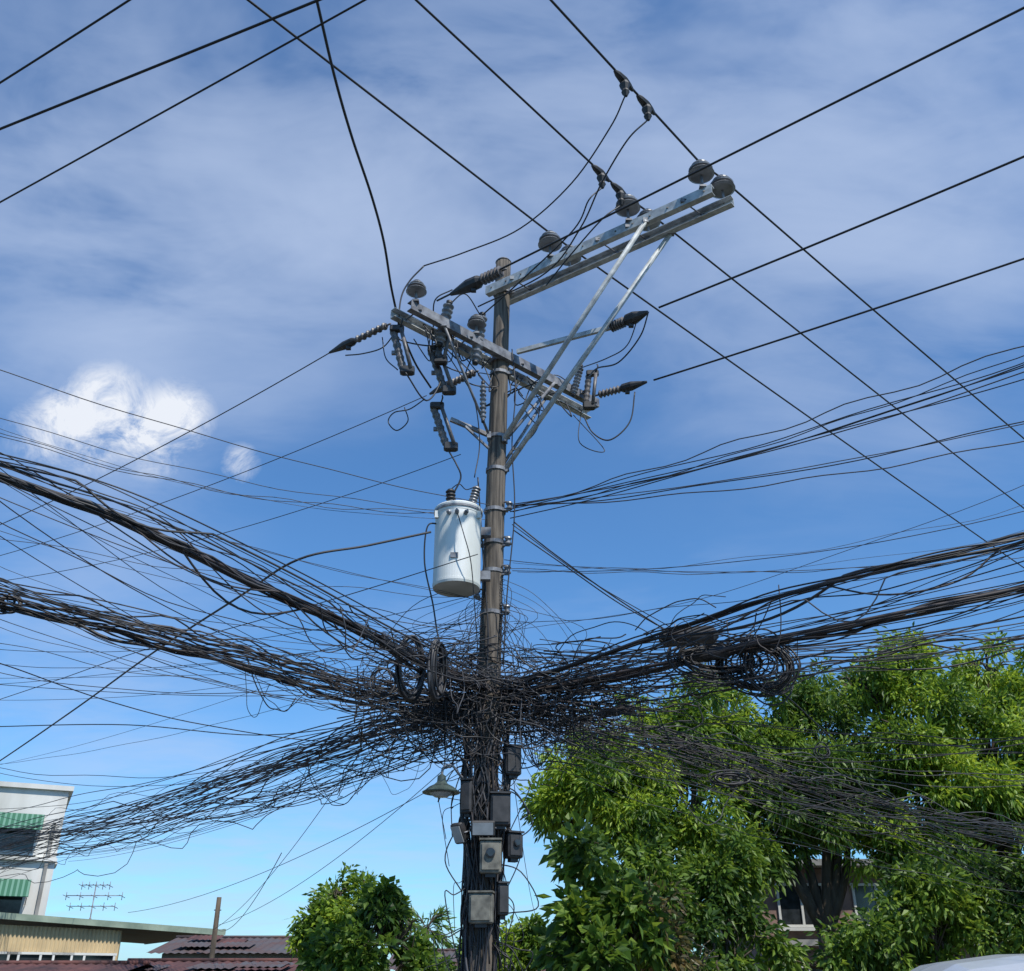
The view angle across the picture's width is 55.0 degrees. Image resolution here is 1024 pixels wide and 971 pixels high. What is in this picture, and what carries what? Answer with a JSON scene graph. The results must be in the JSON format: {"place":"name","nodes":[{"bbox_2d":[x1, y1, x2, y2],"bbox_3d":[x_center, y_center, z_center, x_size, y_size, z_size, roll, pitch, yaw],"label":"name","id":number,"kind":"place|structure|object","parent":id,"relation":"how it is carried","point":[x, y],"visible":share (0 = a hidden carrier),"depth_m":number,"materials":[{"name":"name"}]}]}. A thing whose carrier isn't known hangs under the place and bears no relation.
{"place":"outdoors","nodes":[
{"label":"outdoors","id":0,"kind":"place"},
{"bbox_2d":[0,924,121,959],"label":"walls","id":1,"kind":"structure","parent":0,"point":[17,938],"depth_m":27.15,"materials":[{"name":"beige metal"}]},
{"bbox_2d":[0,951,116,959],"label":"windows","id":2,"kind":"structure","parent":1,"relation":"attached to","point":[48,956],"depth_m":26.89,"materials":[{"name":"black glass"}]},
{"bbox_2d":[0,912,225,943],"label":"roof","id":3,"kind":"structure","parent":1,"relation":"on","point":[141,933],"depth_m":28.52,"materials":[{"name":"grey metal"}]},
{"bbox_2d":[0,0,130,83],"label":"power line","id":4,"kind":"object","parent":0,"point":[66,40],"visible":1,"depth_m":9.88,"materials":[{"name":"black rubber"}]},
{"bbox_2d":[0,960,153,970],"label":"tin roof shed","id":5,"kind":"structure","parent":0,"point":[67,965],"depth_m":18.47,"materials":[{"name":"metal"}]},
{"bbox_2d":[127,958,301,970],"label":"tin roof shed","id":6,"kind":"structure","parent":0,"point":[221,964],"depth_m":19.17,"materials":[{"name":"metal"}]},
{"bbox_2d":[147,935,296,957],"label":"tiled roof","id":7,"kind":"structure","parent":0,"point":[231,946],"depth_m":25.71,"materials":[{"name":"metal"}]},
{"bbox_2d":[389,949,530,970],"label":"tin roof shed","id":8,"kind":"structure","parent":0,"point":[447,952],"depth_m":28.41,"materials":[{"name":"brown metal"}]},
{"bbox_2d":[0,0,1023,970],"label":"sky","id":9,"kind":"structure","parent":0,"point":[207,254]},
{"bbox_2d":[720,869,980,970],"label":"walls","id":10,"kind":"structure","parent":0,"point":[847,906],"depth_m":25.79,"materials":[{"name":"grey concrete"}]},
{"bbox_2d":[774,883,900,970],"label":"windows","id":11,"kind":"structure","parent":10,"relation":"attached to","point":[792,913],"depth_m":25.78,"materials":[{"name":"black glass"}]},
{"bbox_2d":[780,859,974,945],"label":"roof","id":12,"kind":"structure","parent":10,"relation":"on","point":[811,942],"depth_m":25.70,"materials":[{"name":"concrete"}]},
{"bbox_2d":[910,954,1023,970],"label":"parked van","id":13,"kind":"object","parent":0,"point":[1005,962],"visible":1,"depth_m":7.70,"materials":[{"name":"silver metal"}]},
{"label":"ground","id":14,"kind":"structure","parent":0,"visible":0},
{"bbox_2d":[0,781,74,915],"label":"walls","id":15,"kind":"structure","parent":14,"relation":"on","point":[19,795],"depth_m":37.80,"materials":[{"name":"white paint"}]},
{"bbox_2d":[0,812,44,905],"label":"awnings","id":16,"kind":"object","parent":15,"relation":"attached to","point":[14,887],"visible":0.58,"depth_m":36.74,"materials":[{"name":"metal"}]},
{"bbox_2d":[0,828,57,913],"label":"windows","id":17,"kind":"structure","parent":15,"relation":"attached to","point":[11,904],"depth_m":37.03,"materials":[{"name":"black glass"}]},
{"bbox_2d":[0,822,57,914],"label":"ledges","id":18,"kind":"object","parent":15,"relation":"attached to","point":[41,884],"visible":0.37,"depth_m":37.08,"materials":[{"name":"concrete"}]},
{"bbox_2d":[63,881,124,918],"bbox_3d":[-14.945,16.466,34.259,2.023,4.964,0.602,0,-27,0],"label":"tv antenna","id":19,"kind":"object","parent":14,"relation":"on","point":[94,895],"visible":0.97,"depth_m":35.16,"materials":[{"name":"metal"}]},
{"bbox_2d":[209,897,221,957],"bbox_3d":[-7.436,12.072,24.152,0.159,3.618,0.159,-20,-33,34],"label":"wooden post","id":20,"kind":"object","parent":14,"relation":"on","point":[217,909],"visible":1,"depth_m":24.61,"materials":[{"name":"brown wood"}]},
{"bbox_2d":[284,861,383,962],"bbox_3d":[-2.999,8.264,16.300,1.601,3.875,1.394,-16,-31,29],"label":"tree","id":21,"kind":"object","parent":14,"relation":"on","point":[335,897],"visible":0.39,"depth_m":16.62,"materials":[{"name":"green plant"}]},
{"bbox_2d":[295,874,450,970],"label":"tree","id":22,"kind":"object","parent":14,"relation":"on","point":[386,911],"visible":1,"depth_m":15.74,"materials":[{"name":"green plant"}]},
{"bbox_2d":[405,903,457,948],"bbox_3d":[-3.059,16.766,34.098,2.528,4.283,2.582,0,-27,0],"label":"palm tree","id":23,"kind":"object","parent":14,"relation":"on","point":[437,918],"visible":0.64,"depth_m":34.84,"materials":[{"name":"green plant"}]},
{"bbox_2d":[434,937,461,970],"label":"shrub","id":24,"kind":"object","parent":14,"relation":"on","point":[452,967],"visible":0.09,"depth_m":24.06,"materials":[{"name":"green plant"}]},
{"bbox_2d":[460,912,556,970],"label":"shrub","id":25,"kind":"object","parent":14,"relation":"on","point":[527,942],"visible":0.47,"depth_m":21.57,"materials":[{"name":"green plant"}]},
{"bbox_2d":[329,69,734,970],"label":"utility pole","id":26,"kind":"object","parent":14,"relation":"on","point":[481,949],"visible":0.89,"depth_m":14.03,"materials":[{"name":"weathered wood"},{"name":"galvanised steel"},{"name":"grey porcelain"}]},
{"bbox_2d":[0,0,321,129],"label":"power line","id":27,"kind":"object","parent":26,"relation":"attached to","point":[165,62],"visible":1,"depth_m":10.12,"materials":[{"name":"black rubber"}]},
{"bbox_2d":[0,353,328,524],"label":"power line","id":28,"kind":"object","parent":26,"relation":"attached to","point":[185,433],"visible":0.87,"depth_m":16.29,"materials":[{"name":"black rubber"}]},
{"bbox_2d":[0,0,365,202],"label":"power line","id":29,"kind":"object","parent":26,"relation":"attached to","point":[216,82],"visible":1,"depth_m":10.50,"materials":[{"name":"black rubber"}]},
{"bbox_2d":[0,395,426,555],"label":"power line","id":30,"kind":"object","parent":26,"relation":"attached to","point":[232,476],"visible":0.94,"depth_m":17.47,"materials":[{"name":"black rubber"}]},
{"bbox_2d":[0,730,470,882],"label":"cable bundle","id":31,"kind":"object","parent":26,"relation":"attached to","point":[268,795],"visible":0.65,"depth_m":17.32,"materials":[{"name":"black rubber"}]},
{"bbox_2d":[10,454,460,579],"bbox_3d":[-6.122,0.954,17.568,12.064,0.360,0.012,-13,-30,25],"label":"power line","id":32,"kind":"object","parent":26,"relation":"attached to","point":[252,524],"visible":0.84,"depth_m":16.52,"materials":[{"name":"black rubber"}]},
{"bbox_2d":[0,577,471,721],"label":"cable bundle","id":33,"kind":"object","parent":26,"relation":"attached to","point":[185,633],"visible":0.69,"depth_m":11.31,"materials":[{"name":"black rubber"}]},
{"bbox_2d":[0,701,505,862],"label":"cable bundle","id":34,"kind":"object","parent":26,"relation":"attached to","point":[249,784],"visible":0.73,"depth_m":17.72,"materials":[{"name":"black rubber"}]},
{"bbox_2d":[0,369,508,857],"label":"service cables","id":35,"kind":"object","parent":26,"relation":"attached to","point":[160,639],"visible":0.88,"depth_m":11.70,"materials":[{"name":"black rubber"}]},
{"bbox_2d":[369,667,397,697],"bbox_3d":[-1.516,2.344,11.715,0.371,0.365,0.070,6,-28,-11],"label":"cable coil","id":36,"kind":"object","parent":35,"relation":"attached to","point":[379,694],"visible":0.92,"depth_m":11.69,"materials":[{"name":"black rubber"}]},
{"bbox_2d":[395,635,424,702],"bbox_3d":[-1.196,2.142,11.583,0.437,0.815,0.123,20,-33,-34],"label":"cable coil","id":37,"kind":"object","parent":35,"relation":"attached to","point":[407,695],"visible":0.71,"depth_m":11.46,"materials":[{"name":"black rubber"}]},
{"bbox_2d":[0,472,510,700],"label":"cable bundle","id":38,"kind":"object","parent":26,"relation":"attached to","point":[187,550],"visible":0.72,"depth_m":9.53,"materials":[{"name":"black rubber"}]},
{"bbox_2d":[0,453,521,690],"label":"cable bundle","id":39,"kind":"object","parent":26,"relation":"attached to","point":[97,496],"visible":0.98,"depth_m":9.47,"materials":[{"name":"black rubber"}]},
{"bbox_2d":[316,2,431,387],"bbox_3d":[-1.786,-3.535,12.447,0.246,1.228,6.701,-3,-27,7],"label":"power line","id":40,"kind":"object","parent":26,"relation":"attached to","point":[355,147],"visible":0.91,"depth_m":11.88,"materials":[{"name":"black rubber"}]},
{"bbox_2d":[0,522,836,930],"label":"service cables","id":41,"kind":"object","parent":26,"relation":"attached to","point":[568,566],"visible":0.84,"depth_m":13.48,"materials":[{"name":"black rubber"}]},
{"bbox_2d":[422,764,463,797],"bbox_3d":[-0.742,3.614,11.982,0.459,0.401,0.777,-23,-35,37],"label":"street lamp","id":42,"kind":"object","parent":26,"relation":"attached to","point":[441,787],"visible":0.92,"depth_m":11.74,"materials":[{"name":"green metal"}]},
{"bbox_2d":[424,484,490,655],"bbox_3d":[-0.730,1.205,12.894,0.708,2.727,0.761,-12,-29,22],"label":"pole transformer","id":43,"kind":"object","parent":26,"relation":"attached to","point":[460,532],"visible":0.97,"depth_m":12.88,"materials":[{"name":"metal"}]},
{"bbox_2d":[450,822,470,843],"bbox_3d":[-0.619,4.124,11.658,0.190,0.234,0.190,-21,-34,35],"label":"flood light","id":44,"kind":"object","parent":26,"relation":"attached to","point":[459,832],"visible":1,"depth_m":11.61,"materials":[{"name":"metal"}]},
{"bbox_2d":[460,777,475,817],"bbox_3d":[-0.524,3.763,11.831,0.147,0.442,0.200,-11,-29,20],"label":"junction box","id":45,"kind":"object","parent":26,"relation":"attached to","point":[466,796],"visible":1,"depth_m":11.76,"materials":[{"name":"grey metal"}]},
{"bbox_2d":[468,890,494,927],"bbox_3d":[-0.350,4.827,11.199,0.284,0.382,0.200,-3,-27,5],"label":"meter box","id":46,"kind":"object","parent":26,"relation":"attached to","point":[481,908],"visible":1,"depth_m":11.12,"materials":[{"name":"paint"}]},
{"bbox_2d":[470,820,495,835],"bbox_3d":[-0.340,4.020,11.525,0.317,0.176,0.173,0,-27,0],"label":"flood light","id":47,"kind":"object","parent":26,"relation":"attached to","point":[482,827],"visible":1,"depth_m":11.46,"materials":[{"name":"metal"}]},
{"bbox_2d":[479,838,501,877],"bbox_3d":[-0.249,4.331,11.435,0.262,0.422,0.230,0,-27,0],"label":"meter box","id":48,"kind":"object","parent":26,"relation":"attached to","point":[490,857],"visible":1,"depth_m":11.36,"materials":[{"name":"paint"}]},
{"bbox_2d":[199,578,797,835],"bbox_3d":[-2.317,3.265,13.920,12.890,2.972,7.829,-14,-30,25],"label":"cable tangle","id":49,"kind":"object","parent":26,"relation":"attached to","point":[519,704],"visible":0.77,"depth_m":12.32,"materials":[{"name":"black rubber"}]},
{"bbox_2d":[0,593,463,716],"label":"cable bundle","id":50,"kind":"object","parent":49,"relation":"attached to","point":[138,638],"visible":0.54,"depth_m":11.41,"materials":[{"name":"black rubber"}]},
{"bbox_2d":[0,593,22,614],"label":"cable coil","id":51,"kind":"object","parent":50,"relation":"hanging from","point":[3,611],"visible":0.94,"depth_m":10.92,"materials":[{"name":"black rubber"}]},
{"bbox_2d":[427,639,447,701],"bbox_3d":[-0.875,2.183,11.586,0.113,0.746,0.415,-11,-29,21],"label":"cable coil","id":52,"kind":"object","parent":49,"relation":"attached to","point":[433,683],"visible":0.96,"depth_m":11.52,"materials":[{"name":"black rubber"}]},
{"bbox_2d":[598,693,648,717],"bbox_3d":[1.484,2.970,13.200,0.808,0.227,0.138,-19,-33,33],"label":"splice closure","id":53,"kind":"object","parent":49,"relation":"attached to","point":[615,715],"visible":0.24,"depth_m":13.13,"materials":[{"name":"plastic"}]},
{"bbox_2d":[682,639,749,661],"bbox_3d":[2.439,1.972,11.761,0.808,0.255,0.196,-10,-29,19],"label":"splice closure","id":54,"kind":"object","parent":49,"relation":"attached to","point":[707,658],"visible":0.54,"depth_m":11.70,"materials":[{"name":"plastic"}]},
{"bbox_2d":[666,632,768,686],"bbox_3d":[2.465,2.070,11.736,1.293,0.674,0.114,5,-27,-9],"label":"cable coil","id":55,"kind":"object","parent":49,"relation":"attached to","point":[693,666],"visible":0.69,"depth_m":11.63,"materials":[{"name":"black rubber"}]},
{"bbox_2d":[515,706,1023,850],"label":"cable bundle","id":56,"kind":"object","parent":49,"relation":"attached to","point":[887,803],"visible":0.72,"depth_m":13.72,"materials":[{"name":"black rubber"}]},
{"bbox_2d":[708,770,751,787],"bbox_3d":[2.914,3.920,13.150,0.612,0.240,0.118,3,-27,-6],"label":"cable coil","id":57,"kind":"object","parent":56,"relation":"attached to","point":[716,776],"visible":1,"depth_m":13.13,"materials":[{"name":"black rubber"}]},
{"bbox_2d":[813,742,829,759],"bbox_3d":[4.669,3.985,14.789,0.249,0.265,0.117,0,-27,0],"label":"cable coil","id":58,"kind":"object","parent":56,"relation":"attached to","point":[827,754],"visible":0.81,"depth_m":14.77,"materials":[{"name":"black rubber"}]},
{"bbox_2d":[515,629,1023,710],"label":"cable bundle","id":59,"kind":"object","parent":49,"relation":"attached to","point":[894,652],"visible":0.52,"depth_m":11.93,"materials":[{"name":"black rubber"}]},
{"bbox_2d":[490,791,510,829],"bbox_3d":[-0.143,3.889,11.745,0.252,0.422,0.200,3,-27,-5],"label":"junction box","id":60,"kind":"object","parent":26,"relation":"attached to","point":[500,808],"visible":0.88,"depth_m":11.67,"materials":[{"name":"grey metal"}]},
{"bbox_2d":[496,881,509,919],"bbox_3d":[-0.119,4.809,11.388,0.136,0.402,0.200,8,-28,-15],"label":"junction box","id":61,"kind":"object","parent":26,"relation":"attached to","point":[502,909],"visible":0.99,"depth_m":11.31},
{"bbox_2d":[502,744,521,779],"bbox_3d":[0.000,3.413,12.122,0.210,0.402,0.200,8,-28,-15],"label":"junction box","id":62,"kind":"object","parent":26,"relation":"attached to","point":[513,764],"visible":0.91,"depth_m":12.04,"materials":[{"name":"grey metal"}]},
{"bbox_2d":[502,830,524,862],"bbox_3d":[0.017,4.285,11.663,0.210,0.342,0.230,14,-30,-25],"label":"meter box","id":63,"kind":"object","parent":26,"relation":"attached to","point":[513,847],"visible":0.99,"depth_m":11.60,"materials":[{"name":"grey metal"}]},
{"bbox_2d":[247,0,1023,567],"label":"power line","id":64,"kind":"object","parent":26,"relation":"attached to","point":[567,244],"visible":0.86,"depth_m":14.80,"materials":[{"name":"black rubber"}]},
{"bbox_2d":[415,0,1023,508],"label":"power line","id":65,"kind":"object","parent":26,"relation":"attached to","point":[685,240],"visible":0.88,"depth_m":15.40,"materials":[{"name":"black rubber"}]},
{"bbox_2d":[436,6,1023,301],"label":"power line","id":66,"kind":"object","parent":26,"relation":"attached to","point":[804,117],"visible":1,"depth_m":11.64,"materials":[{"name":"black rubber"}]},
{"bbox_2d":[500,582,1023,709],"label":"cable bundle","id":67,"kind":"object","parent":26,"relation":"attached to","point":[936,606],"visible":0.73,"depth_m":11.22,"materials":[{"name":"black rubber"}]},
{"bbox_2d":[504,346,1023,907],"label":"service cables","id":68,"kind":"object","parent":26,"relation":"attached to","point":[796,570],"visible":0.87,"depth_m":11.96,"materials":[{"name":"black rubber"}]},
{"bbox_2d":[708,634,800,696],"bbox_3d":[2.882,2.141,11.685,1.084,0.778,0.129,-5,-27,9],"label":"cable coil","id":69,"kind":"object","parent":68,"relation":"attached to","point":[782,685],"visible":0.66,"depth_m":11.59,"materials":[{"name":"black rubber"}]},
{"bbox_2d":[739,628,794,705],"bbox_3d":[3.048,2.138,11.670,0.740,0.944,0.137,8,-28,-15],"label":"cable coil","id":70,"kind":"object","parent":68,"relation":"attached to","point":[755,684],"visible":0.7,"depth_m":11.56,"materials":[{"name":"black rubber"}]},
{"bbox_2d":[507,532,1023,692],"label":"cable bundle","id":71,"kind":"object","parent":26,"relation":"attached to","point":[876,570],"visible":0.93,"depth_m":10.43,"materials":[{"name":"black rubber"}]},
{"bbox_2d":[659,621,728,646],"bbox_3d":[2.122,1.740,11.496,0.808,0.283,0.253,-5,-27,9],"label":"splice closure","id":72,"kind":"object","parent":71,"relation":"attached to","point":[711,640],"visible":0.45,"depth_m":11.40,"materials":[{"name":"plastic"}]},
{"bbox_2d":[516,706,1022,896],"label":"cable bundle","id":73,"kind":"object","parent":26,"relation":"attached to","point":[795,800],"visible":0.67,"depth_m":14.23,"materials":[{"name":"black rubber"}]},
{"bbox_2d":[549,0,1023,438],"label":"power line","id":74,"kind":"object","parent":26,"relation":"attached to","point":[696,158],"visible":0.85,"depth_m":14.94,"materials":[{"name":"black rubber"}]},
{"bbox_2d":[653,258,1023,380],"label":"power line","id":75,"kind":"object","parent":26,"relation":"attached to","point":[899,300],"visible":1,"depth_m":13.95,"materials":[{"name":"black rubber"}]},
{"bbox_2d":[658,155,1023,307],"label":"power line","id":76,"kind":"object","parent":26,"relation":"attached to","point":[874,219],"visible":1,"depth_m":12.35,"materials":[{"name":"black rubber"}]},
{"bbox_2d":[527,810,684,970],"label":"climbing shrub","id":77,"kind":"object","parent":14,"relation":"on","point":[594,932],"visible":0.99,"depth_m":13.32,"materials":[{"name":"green plant"}]},
{"bbox_2d":[516,662,803,958],"bbox_3d":[3.089,7.284,19.195,6.167,8.251,2.909,9,-28,-17],"label":"shade tree","id":78,"kind":"object","parent":14,"relation":"on","point":[549,808],"visible":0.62,"depth_m":19.17,"materials":[{"name":"green plant"}]},
{"bbox_2d":[631,869,718,970],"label":"dry creeper","id":79,"kind":"object","parent":14,"relation":"on","point":[679,966],"visible":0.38,"depth_m":13.44,"materials":[{"name":"green plant"}]},
{"bbox_2d":[612,811,792,970],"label":"undergrowth","id":80,"kind":"object","parent":14,"relation":"on","point":[730,885],"visible":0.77,"depth_m":17.41,"materials":[{"name":"green plant"}]},
{"bbox_2d":[709,649,905,970],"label":"shade tree","id":81,"kind":"object","parent":14,"relation":"on","point":[815,700],"visible":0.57,"depth_m":19.89,"materials":[{"name":"green plant"}]},
{"bbox_2d":[755,828,1023,970],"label":"undergrowth","id":82,"kind":"object","parent":14,"relation":"on","point":[947,917],"visible":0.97,"depth_m":17.09,"materials":[{"name":"green plant"}]},
{"bbox_2d":[831,622,1023,947],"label":"shade tree","id":83,"kind":"object","parent":14,"relation":"on","point":[995,709],"visible":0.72,"depth_m":20.11,"materials":[{"name":"green plant"}]}
]}

